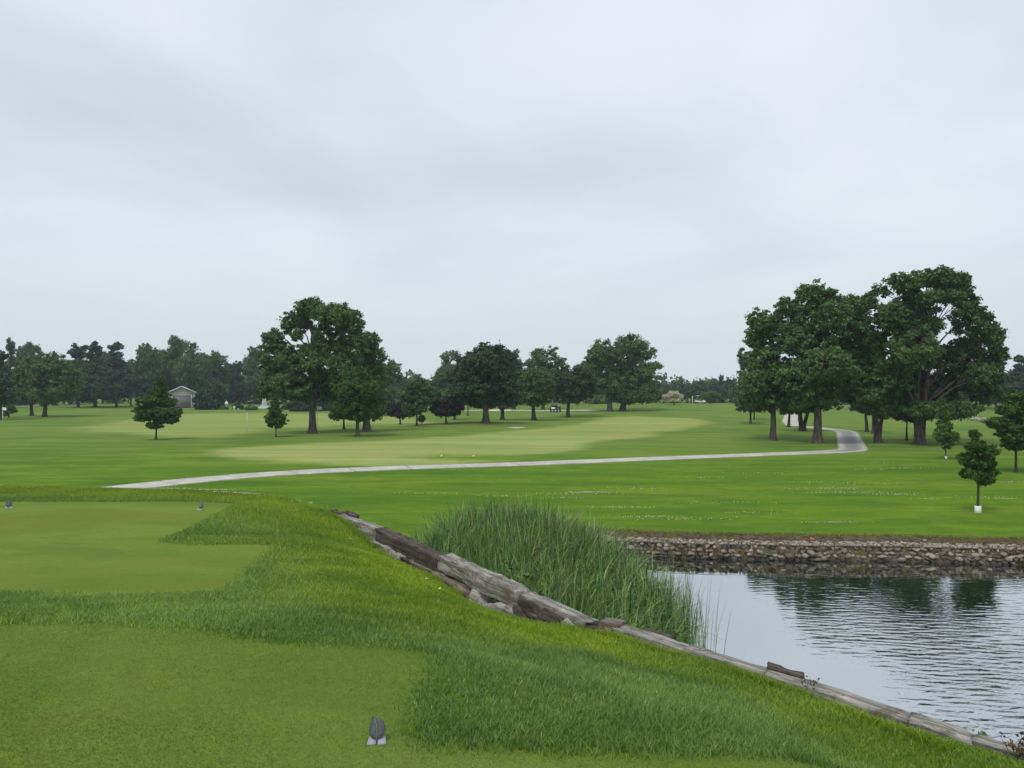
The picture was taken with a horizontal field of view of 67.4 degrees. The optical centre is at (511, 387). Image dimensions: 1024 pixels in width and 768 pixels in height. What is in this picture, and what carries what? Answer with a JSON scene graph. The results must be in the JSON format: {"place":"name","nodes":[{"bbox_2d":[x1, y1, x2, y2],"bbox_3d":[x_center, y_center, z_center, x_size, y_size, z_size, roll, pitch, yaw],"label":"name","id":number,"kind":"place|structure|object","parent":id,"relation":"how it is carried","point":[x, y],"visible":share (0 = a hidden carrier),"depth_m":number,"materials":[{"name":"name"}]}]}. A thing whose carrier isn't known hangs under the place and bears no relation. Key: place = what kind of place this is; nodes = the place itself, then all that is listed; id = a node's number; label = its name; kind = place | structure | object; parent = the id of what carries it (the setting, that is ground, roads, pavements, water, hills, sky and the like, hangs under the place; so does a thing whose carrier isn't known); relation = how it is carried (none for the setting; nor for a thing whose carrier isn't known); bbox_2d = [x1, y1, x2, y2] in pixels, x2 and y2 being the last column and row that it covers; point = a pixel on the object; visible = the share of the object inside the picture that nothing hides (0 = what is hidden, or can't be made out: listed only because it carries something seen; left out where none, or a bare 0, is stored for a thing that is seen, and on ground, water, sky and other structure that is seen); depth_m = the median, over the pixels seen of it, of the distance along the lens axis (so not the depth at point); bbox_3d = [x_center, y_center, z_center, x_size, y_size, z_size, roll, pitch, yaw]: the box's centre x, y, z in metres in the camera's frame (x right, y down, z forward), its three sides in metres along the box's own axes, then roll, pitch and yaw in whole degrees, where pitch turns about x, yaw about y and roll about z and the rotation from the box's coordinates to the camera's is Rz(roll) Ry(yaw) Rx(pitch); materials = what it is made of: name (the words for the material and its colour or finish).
{"place":"outdoors","nodes":[
{"label":"outdoors","id":0,"kind":"place"},
{"bbox_2d":[105,413,868,488],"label":"cart path","id":1,"kind":"structure","parent":0,"point":[849,441],"depth_m":40.02,"materials":[{"name":"concrete"}]},
{"bbox_2d":[0,395,1023,767],"bbox_3d":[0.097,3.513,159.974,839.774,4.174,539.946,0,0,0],"label":"ground","id":2,"kind":"structure","parent":0,"point":[90,547],"depth_m":26.05,"materials":[{"name":"green plant"}]},
{"bbox_2d":[0,350,18,419],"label":"broadleaf tree","id":3,"kind":"object","parent":2,"relation":"on","point":[6,397],"visible":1,"depth_m":92.56,"materials":[{"name":"green plant"}]},
{"bbox_2d":[1,403,18,417],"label":"tree","id":4,"kind":"object","parent":2,"relation":"on","point":[9,410],"visible":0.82,"depth_m":98.55,"materials":[{"name":"green plant"}]},
{"bbox_2d":[4,337,24,397],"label":"conifer tree","id":5,"kind":"object","parent":2,"relation":"on","point":[10,347],"visible":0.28,"depth_m":157.64,"materials":[{"name":"green plant"}]},
{"bbox_2d":[8,356,42,415],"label":"shade tree","id":6,"kind":"object","parent":2,"relation":"on","point":[19,386],"visible":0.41,"depth_m":103.20,"materials":[{"name":"green plant"}]},
{"bbox_2d":[14,341,43,405],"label":"broadleaf tree","id":7,"kind":"object","parent":2,"relation":"on","point":[28,349],"visible":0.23,"depth_m":166.61,"materials":[{"name":"green plant"}]},
{"bbox_2d":[19,351,86,416],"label":"shade tree","id":8,"kind":"object","parent":2,"relation":"on","point":[58,383],"visible":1,"depth_m":100.85,"materials":[{"name":"green plant"}]},
{"bbox_2d":[66,343,93,406],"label":"conifer tree","id":9,"kind":"object","parent":2,"relation":"on","point":[78,353],"visible":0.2,"depth_m":149.55,"materials":[{"name":"green plant"}]},
{"bbox_2d":[80,341,107,406],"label":"conifer tree","id":10,"kind":"object","parent":2,"relation":"on","point":[94,353],"visible":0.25,"depth_m":155.34,"materials":[{"name":"green plant"}]},
{"bbox_2d":[74,361,117,407],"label":"broadleaf tree","id":11,"kind":"object","parent":2,"relation":"on","point":[97,386],"visible":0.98,"depth_m":146.87,"materials":[{"name":"green plant"}]},
{"bbox_2d":[83,351,110,403],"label":"broadleaf tree","id":12,"kind":"object","parent":2,"relation":"on","point":[105,356],"visible":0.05,"depth_m":183.12,"materials":[{"name":"green plant"}]},
{"bbox_2d":[101,341,143,406],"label":"conifer tree","id":13,"kind":"object","parent":2,"relation":"on","point":[117,368],"visible":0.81,"depth_m":151.39,"materials":[{"name":"green plant"}]},
{"bbox_2d":[121,358,136,405],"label":"broadleaf tree","id":14,"kind":"object","parent":2,"relation":"on","point":[130,362],"visible":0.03,"depth_m":164.35,"materials":[{"name":"green plant"}]},
{"bbox_2d":[126,342,165,396],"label":"broadleaf tree","id":15,"kind":"object","parent":2,"relation":"on","point":[146,368],"visible":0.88,"depth_m":158.57,"materials":[{"name":"green plant"}]},
{"bbox_2d":[130,376,182,439],"bbox_3d":[-27.076,1.601,58.669,3.411,5.054,2.874,0,0,-43],"label":"young tree","id":16,"kind":"object","parent":2,"relation":"on","point":[149,411],"visible":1,"depth_m":58.25,"materials":[{"name":"green plant"}]},
{"bbox_2d":[158,349,166,368],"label":"broadleaf tree","id":17,"kind":"object","parent":2,"relation":"on","point":[160,351],"visible":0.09,"depth_m":184.47,"materials":[{"name":"green plant"}]},
{"bbox_2d":[161,334,186,396],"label":"poplar tree","id":18,"kind":"object","parent":2,"relation":"on","point":[174,349],"visible":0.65,"depth_m":165.38,"materials":[{"name":"green plant"}]},
{"bbox_2d":[168,386,196,408],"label":"shed","id":19,"kind":"structure","parent":2,"relation":"on","point":[183,395],"depth_m":146.48,"materials":[{"name":"beige"}]},
{"bbox_2d":[172,395,191,407],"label":"garage door","id":20,"kind":"structure","parent":19,"relation":"in","point":[185,401],"depth_m":146.46,"materials":[{"name":"grey metal"}]},
{"bbox_2d":[172,341,213,391],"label":"broadleaf tree","id":21,"kind":"object","parent":2,"relation":"on","point":[193,367],"visible":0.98,"depth_m":158.59,"materials":[{"name":"green plant"}]},
{"bbox_2d":[191,389,225,409],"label":"shrub","id":22,"kind":"object","parent":2,"relation":"on","point":[207,399],"visible":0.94,"depth_m":137.46,"materials":[{"name":"green plant"}]},
{"bbox_2d":[203,349,230,393],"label":"poplar tree","id":23,"kind":"object","parent":2,"relation":"on","point":[214,381],"visible":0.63,"depth_m":170.44,"materials":[{"name":"green plant"}]},
{"bbox_2d":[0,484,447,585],"bbox_3d":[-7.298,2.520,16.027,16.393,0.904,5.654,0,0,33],"label":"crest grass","id":24,"kind":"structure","parent":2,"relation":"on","point":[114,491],"depth_m":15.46,"materials":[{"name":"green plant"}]},
{"bbox_2d":[0,488,449,586],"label":"rough grass","id":25,"kind":"structure","parent":2,"relation":"on","point":[19,498],"depth_m":13.00,"materials":[{"name":"green plant"}]},
{"bbox_2d":[218,362,241,400],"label":"broadleaf tree","id":26,"kind":"object","parent":2,"relation":"on","point":[225,380],"visible":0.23,"depth_m":188.76,"materials":[{"name":"green plant"}]},
{"bbox_2d":[231,403,243,409],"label":"shrub","id":27,"kind":"object","parent":2,"relation":"on","point":[239,406],"visible":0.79,"depth_m":137.03,"materials":[{"name":"green plant"}]},
{"bbox_2d":[223,360,252,403],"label":"conifer tree","id":28,"kind":"object","parent":2,"relation":"on","point":[238,389],"visible":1,"depth_m":177.38,"materials":[{"name":"green plant"}]},
{"bbox_2d":[244,404,258,409],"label":"shrub","id":29,"kind":"object","parent":2,"relation":"on","point":[250,407],"visible":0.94,"depth_m":131.24,"materials":[{"name":"green plant"}]},
{"bbox_2d":[241,346,265,403],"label":"poplar tree","id":30,"kind":"object","parent":2,"relation":"on","point":[249,366],"visible":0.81,"depth_m":181.42,"materials":[{"name":"green plant"}]},
{"bbox_2d":[258,398,268,408],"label":"fountain","id":31,"kind":"object","parent":2,"relation":"on","point":[263,405],"visible":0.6,"depth_m":144.53,"materials":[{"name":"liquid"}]},
{"bbox_2d":[264,397,289,436],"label":"young tree","id":32,"kind":"object","parent":2,"relation":"on","point":[275,417],"visible":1,"depth_m":59.95,"materials":[{"name":"green plant"}]},
{"bbox_2d":[285,397,321,411],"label":"shrub","id":33,"kind":"object","parent":2,"relation":"on","point":[301,406],"visible":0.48,"depth_m":127.40,"materials":[{"name":"green plant"}]},
{"bbox_2d":[253,296,369,433],"bbox_3d":[-16.916,-1.794,65.124,9.815,11.842,7.747,0,0,0],"label":"maple tree","id":34,"kind":"object","parent":2,"relation":"on","point":[286,369],"visible":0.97,"depth_m":64.14,"materials":[{"name":"green plant"}]},
{"bbox_2d":[317,397,338,410],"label":"shrub","id":35,"kind":"object","parent":2,"relation":"on","point":[324,405],"visible":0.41,"depth_m":128.32,"materials":[{"name":"green plant"}]},
{"bbox_2d":[327,399,345,429],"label":"tree","id":36,"kind":"object","parent":2,"relation":"on","point":[330,416],"visible":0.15,"depth_m":70.82,"materials":[{"name":"green plant"}]},
{"bbox_2d":[330,366,388,436],"bbox_3d":[-12.107,1.178,60.888,4.547,5.725,3.670,0,0,0],"label":"maple tree","id":37,"kind":"object","parent":2,"relation":"on","point":[360,397],"visible":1,"depth_m":60.19,"materials":[{"name":"green plant"}]},
{"bbox_2d":[353,330,390,431],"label":"maple tree","id":38,"kind":"object","parent":2,"relation":"on","point":[374,355],"visible":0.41,"depth_m":67.16,"materials":[{"name":"green plant"}]},
{"bbox_2d":[367,716,385,745],"bbox_3d":[-0.616,1.587,3.507,0.089,0.151,0.077,0,0,-6],"label":"tee marker","id":39,"kind":"object","parent":2,"relation":"on","point":[377,729],"visible":0.96,"depth_m":3.51,"materials":[{"name":"grey stone"}]},
{"bbox_2d":[380,358,403,404],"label":"poplar tree","id":40,"kind":"object","parent":2,"relation":"on","point":[390,369],"visible":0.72,"depth_m":138.78,"materials":[{"name":"green plant"}]},
{"bbox_2d":[385,402,414,423],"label":"purple tree","id":41,"kind":"object","parent":2,"relation":"on","point":[395,410],"visible":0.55,"depth_m":82.54,"materials":[{"name":"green plant"}]},
{"bbox_2d":[395,376,414,398],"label":"broadleaf tree","id":42,"kind":"object","parent":2,"relation":"on","point":[404,382],"visible":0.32,"depth_m":168.69,"materials":[{"name":"green plant"}]},
{"bbox_2d":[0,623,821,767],"bbox_3d":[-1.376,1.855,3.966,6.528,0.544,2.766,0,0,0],"label":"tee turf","id":43,"kind":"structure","parent":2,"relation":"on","point":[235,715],"depth_m":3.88,"materials":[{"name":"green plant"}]},
{"bbox_2d":[396,376,434,425],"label":"tree","id":44,"kind":"object","parent":2,"relation":"on","point":[416,401],"visible":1,"depth_m":76.72,"materials":[{"name":"green plant"}]},
{"bbox_2d":[427,366,450,399],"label":"poplar tree","id":45,"kind":"object","parent":2,"relation":"on","point":[439,378],"visible":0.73,"depth_m":124.38,"materials":[{"name":"green plant"}]},
{"bbox_2d":[429,398,464,423],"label":"purple tree","id":46,"kind":"object","parent":2,"relation":"on","point":[441,408],"visible":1,"depth_m":77.29,"materials":[{"name":"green plant"}]},
{"bbox_2d":[439,349,462,385],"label":"poplar tree","id":47,"kind":"object","parent":2,"relation":"on","point":[445,357],"visible":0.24,"depth_m":134.51,"materials":[{"name":"green plant"}]},
{"bbox_2d":[440,384,465,419],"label":"tree","id":48,"kind":"object","parent":2,"relation":"on","point":[445,395],"visible":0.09,"depth_m":93.56,"materials":[{"name":"green plant"}]},
{"bbox_2d":[445,340,528,423],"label":"oak tree","id":49,"kind":"object","parent":2,"relation":"on","point":[486,377],"visible":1,"depth_m":77.15,"materials":[{"name":"green plant"}]},
{"bbox_2d":[0,533,1023,767],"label":"rough grass","id":50,"kind":"structure","parent":2,"relation":"on","point":[597,678],"depth_m":5.07,"materials":[{"name":"green plant"}]},
{"bbox_2d":[497,361,527,419],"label":"oak tree","id":51,"kind":"object","parent":2,"relation":"on","point":[502,409],"visible":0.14,"depth_m":91.18,"materials":[{"name":"green plant"}]},
{"bbox_2d":[14,462,1012,522],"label":"clover flowers","id":52,"kind":"object","parent":2,"relation":"on","point":[641,489],"visible":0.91,"depth_m":29.22,"materials":[{"name":"white plant"}]},
{"bbox_2d":[511,348,522,405],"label":"poplar tree","id":53,"kind":"object","parent":2,"relation":"on","point":[516,351],"visible":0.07,"depth_m":149.36,"materials":[{"name":"green plant"}]},
{"bbox_2d":[17,363,1018,399],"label":"distant wood","id":54,"kind":"object","parent":2,"relation":"on","point":[412,375],"visible":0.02,"depth_m":267.37,"materials":[{"name":"green plant"}]},
{"bbox_2d":[488,558,550,601],"bbox_3d":[-0.030,3.842,11.753,0.858,2.320,0.974,0,0,44],"label":"weed plant","id":55,"kind":"object","parent":2,"relation":"on","point":[539,586],"visible":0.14,"depth_m":11.93,"materials":[{"name":"green plant"}]},
{"bbox_2d":[43,378,1011,404],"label":"underwood","id":56,"kind":"object","parent":2,"relation":"on","point":[683,389],"visible":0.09,"depth_m":190.60,"materials":[{"name":"green plant"}]},
{"bbox_2d":[519,366,556,420],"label":"shade tree","id":57,"kind":"object","parent":2,"relation":"on","point":[538,382],"visible":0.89,"depth_m":88.90,"materials":[{"name":"green plant"}]},
{"bbox_2d":[523,345,566,409],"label":"poplar tree","id":58,"kind":"object","parent":2,"relation":"on","point":[538,360],"visible":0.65,"depth_m":127.61,"materials":[{"name":"green plant"}]},
{"bbox_2d":[550,400,560,411],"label":"golf cart","id":59,"kind":"object","parent":2,"relation":"on","point":[553,407],"visible":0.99,"depth_m":117.31,"materials":[{"name":"white plastic"}]},
{"bbox_2d":[405,486,723,648],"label":"reeds","id":60,"kind":"object","parent":2,"relation":"on","point":[585,570],"visible":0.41,"depth_m":15.09,"materials":[{"name":"green plant"}]},
{"bbox_2d":[548,363,600,417],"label":"shade tree","id":61,"kind":"object","parent":2,"relation":"on","point":[571,385],"visible":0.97,"depth_m":96.75,"materials":[{"name":"green plant"}]},
{"bbox_2d":[586,395,606,403],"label":"shrub","id":62,"kind":"object","parent":2,"relation":"on","point":[597,399],"visible":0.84,"depth_m":149.00,"materials":[{"name":"green plant"}]},
{"bbox_2d":[578,338,628,411],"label":"shade tree","id":63,"kind":"object","parent":2,"relation":"on","point":[601,364],"visible":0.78,"depth_m":118.50,"materials":[{"name":"green plant"}]},
{"bbox_2d":[604,332,663,410],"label":"shade tree","id":64,"kind":"object","parent":2,"relation":"on","point":[644,389],"visible":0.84,"depth_m":120.38,"materials":[{"name":"green plant"}]},
{"bbox_2d":[647,384,666,403],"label":"broadleaf tree","id":65,"kind":"object","parent":2,"relation":"on","point":[661,394],"visible":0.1,"depth_m":162.74,"materials":[{"name":"green plant"}]},
{"bbox_2d":[314,507,1023,767],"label":"wall edge grass","id":66,"kind":"structure","parent":2,"relation":"on","point":[914,733],"depth_m":6.67,"materials":[{"name":"green plant"}]},
{"bbox_2d":[658,383,679,402],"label":"broadleaf tree","id":67,"kind":"object","parent":2,"relation":"on","point":[668,390],"visible":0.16,"depth_m":189.12,"materials":[{"name":"green plant"}]},
{"bbox_2d":[662,391,683,404],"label":"flowering tree","id":68,"kind":"object","parent":2,"relation":"on","point":[672,396],"visible":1,"depth_m":142.52,"materials":[{"name":"beige plant"}]},
{"bbox_2d":[330,509,1023,760],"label":"retaining wall","id":69,"kind":"structure","parent":2,"relation":"on","point":[480,585],"depth_m":9.10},
{"bbox_2d":[766,662,804,678],"bbox_3d":[2.494,2.591,7.007,0.090,0.060,0.408,0,0,-40],"label":"broken timber","id":70,"kind":"object","parent":69,"relation":"on","point":[781,669],"visible":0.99,"depth_m":6.99,"materials":[{"name":"wood"}]},
{"bbox_2d":[677,382,699,398],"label":"broadleaf tree","id":71,"kind":"object","parent":2,"relation":"on","point":[691,391],"visible":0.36,"depth_m":203.31,"materials":[{"name":"green plant"}]},
{"bbox_2d":[690,380,707,400],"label":"poplar tree","id":72,"kind":"object","parent":2,"relation":"on","point":[701,382],"visible":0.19,"depth_m":214.83,"materials":[{"name":"green plant"}]},
{"bbox_2d":[699,390,721,403],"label":"broadleaf tree","id":73,"kind":"object","parent":2,"relation":"on","point":[709,396],"visible":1,"depth_m":166.95,"materials":[{"name":"green plant"}]},
{"bbox_2d":[701,378,723,390],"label":"broadleaf tree","id":74,"kind":"object","parent":2,"relation":"on","point":[711,381],"visible":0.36,"depth_m":210.34,"materials":[{"name":"green plant"}]},
{"bbox_2d":[717,374,727,398],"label":"conifer tree","id":75,"kind":"object","parent":2,"relation":"on","point":[720,382],"visible":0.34,"depth_m":207.74,"materials":[{"name":"green plant"}]},
{"bbox_2d":[723,379,736,400],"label":"broadleaf tree","id":76,"kind":"object","parent":2,"relation":"on","point":[728,381],"visible":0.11,"depth_m":213.39,"materials":[{"name":"green plant"}]},
{"bbox_2d":[730,347,762,423],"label":"tree","id":77,"kind":"object","parent":2,"relation":"on","point":[743,362],"visible":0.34,"depth_m":84.27,"materials":[{"name":"green plant"}]},
{"bbox_2d":[736,306,801,440],"bbox_3d":[19.647,-0.995,57.543,5.375,10.325,4.754,0,0,30],"label":"elm tree","id":78,"kind":"object","parent":2,"relation":"on","point":[762,391],"visible":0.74,"depth_m":57.01,"materials":[{"name":"green plant"}]},
{"bbox_2d":[777,407,797,426],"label":"tree","id":79,"kind":"object","parent":2,"relation":"on","point":[788,422],"visible":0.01,"depth_m":76.80,"materials":[{"name":"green plant"}]},
{"bbox_2d":[794,384,809,431],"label":"elm tree","id":80,"kind":"object","parent":2,"relation":"on","point":[802,425],"visible":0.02,"depth_m":68.47,"materials":[{"name":"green plant"}]},
{"bbox_2d":[801,676,819,689],"bbox_3d":[2.606,2.587,6.673,0.177,0.199,0.220,0,0,38],"label":"withered weed","id":81,"kind":"object","parent":2,"relation":"on","point":[815,682],"visible":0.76,"depth_m":6.65,"materials":[{"name":"brown plant"}]},
{"bbox_2d":[604,535,1023,549],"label":"gravel","id":82,"kind":"structure","parent":2,"relation":"on","point":[816,543],"depth_m":21.08,"materials":[{"name":"stone"}]},
{"bbox_2d":[609,540,1023,565],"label":"stone revetment","id":83,"kind":"object","parent":2,"relation":"on","point":[788,555],"visible":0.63,"depth_m":20.87,"materials":[{"name":"stone"}]},
{"bbox_2d":[769,278,873,442],"bbox_3d":[22.067,-1.803,55.584,7.083,12.140,6.769,0,0,42],"label":"elm tree","id":84,"kind":"object","parent":2,"relation":"on","point":[820,371],"visible":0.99,"depth_m":54.88,"materials":[{"name":"green plant"}]},
{"bbox_2d":[639,530,1018,544],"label":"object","id":85,"kind":"object","parent":2,"relation":"on","point":[842,534],"visible":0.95,"depth_m":21.71,"materials":[{"name":"green plant"}]},
{"bbox_2d":[848,394,869,431],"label":"tree","id":86,"kind":"object","parent":2,"relation":"on","point":[858,409],"visible":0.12,"depth_m":67.90,"materials":[{"name":"green plant"}]},
{"bbox_2d":[841,312,909,442],"bbox_3d":[26.195,-0.600,56.131,5.159,9.725,4.156,0,0,-41],"label":"elm tree","id":87,"kind":"object","parent":2,"relation":"on","point":[874,403],"visible":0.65,"depth_m":55.31,"materials":[{"name":"green plant"}]},
{"bbox_2d":[891,404,913,439],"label":"tree","id":88,"kind":"object","parent":2,"relation":"on","point":[905,418],"visible":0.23,"depth_m":58.36,"materials":[{"name":"green plant"}]},
{"bbox_2d":[857,264,1011,444],"bbox_3d":[29.955,-2.038,55.141,10.735,12.718,8.351,0,0,-15],"label":"elm tree","id":89,"kind":"object","parent":2,"relation":"on","point":[916,350],"visible":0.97,"depth_m":53.53,"materials":[{"name":"green plant"}]},
{"bbox_2d":[932,398,960,458],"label":"young tree","id":90,"kind":"object","parent":2,"relation":"on","point":[945,435],"visible":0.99,"depth_m":42.89,"materials":[{"name":"green plant"}]},
{"bbox_2d":[955,429,1001,512],"bbox_3d":[15.617,2.863,25.694,1.482,2.922,1.170,0,0,0],"label":"young tree","id":91,"kind":"object","parent":2,"relation":"on","point":[980,470],"visible":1,"depth_m":25.54,"materials":[{"name":"green plant"}]},
{"bbox_2d":[979,389,1023,472],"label":"young tree","id":92,"kind":"object","parent":2,"relation":"on","point":[1008,429],"visible":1,"depth_m":35.84,"materials":[{"name":"green plant"}]},
{"bbox_2d":[994,355,1023,402],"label":"conifer tree","id":93,"kind":"object","parent":2,"relation":"on","point":[1016,379],"visible":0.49,"depth_m":124.55,"materials":[{"name":"green plant"}]},
{"bbox_2d":[998,731,1023,758],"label":"withered weed","id":94,"kind":"object","parent":2,"relation":"on","point":[1018,752],"visible":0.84,"depth_m":5.41,"materials":[{"name":"brown plant"}]},
{"bbox_2d":[0,0,1023,394],"label":"sky","id":95,"kind":"structure","parent":0,"point":[459,175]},
{"bbox_2d":[461,410,603,410],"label":"cart path","id":96,"kind":"structure","parent":0,"point":[540,410],"depth_m":123.01,"materials":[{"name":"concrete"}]},
{"bbox_2d":[568,525,1023,539],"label":"bank edge grass","id":97,"kind":"structure","parent":0,"point":[859,533],"depth_m":22.12,"materials":[{"name":"green plant"}]},
{"bbox_2d":[622,556,1023,742],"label":"pond water","id":98,"kind":"structure","parent":0,"point":[943,642],"depth_m":15.13,"materials":[{"name":"grey liquid"}]},
{"bbox_2d":[622,617,657,629],"bbox_3d":[1.489,3.883,9.284,0.534,2.237,0.552,0,0,-40],"label":"weed plant","id":99,"kind":"object","parent":98,"relation":"in","point":[649,625],"visible":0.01,"depth_m":9.22,"materials":[{"name":"green plant"}]},
{"bbox_2d":[629,550,730,651],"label":"reed stalks","id":100,"kind":"object","parent":98,"relation":"in","point":[689,595],"visible":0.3,"depth_m":14.12,"materials":[{"name":"green plant"}]},
{"bbox_2d":[674,632,687,643],"bbox_3d":[1.893,3.901,8.892,0.586,2.202,0.529,0,0,34],"label":"weed plant","id":101,"kind":"object","parent":98,"relation":"in","point":[679,638],"visible":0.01,"depth_m":8.81,"materials":[{"name":"green plant"}]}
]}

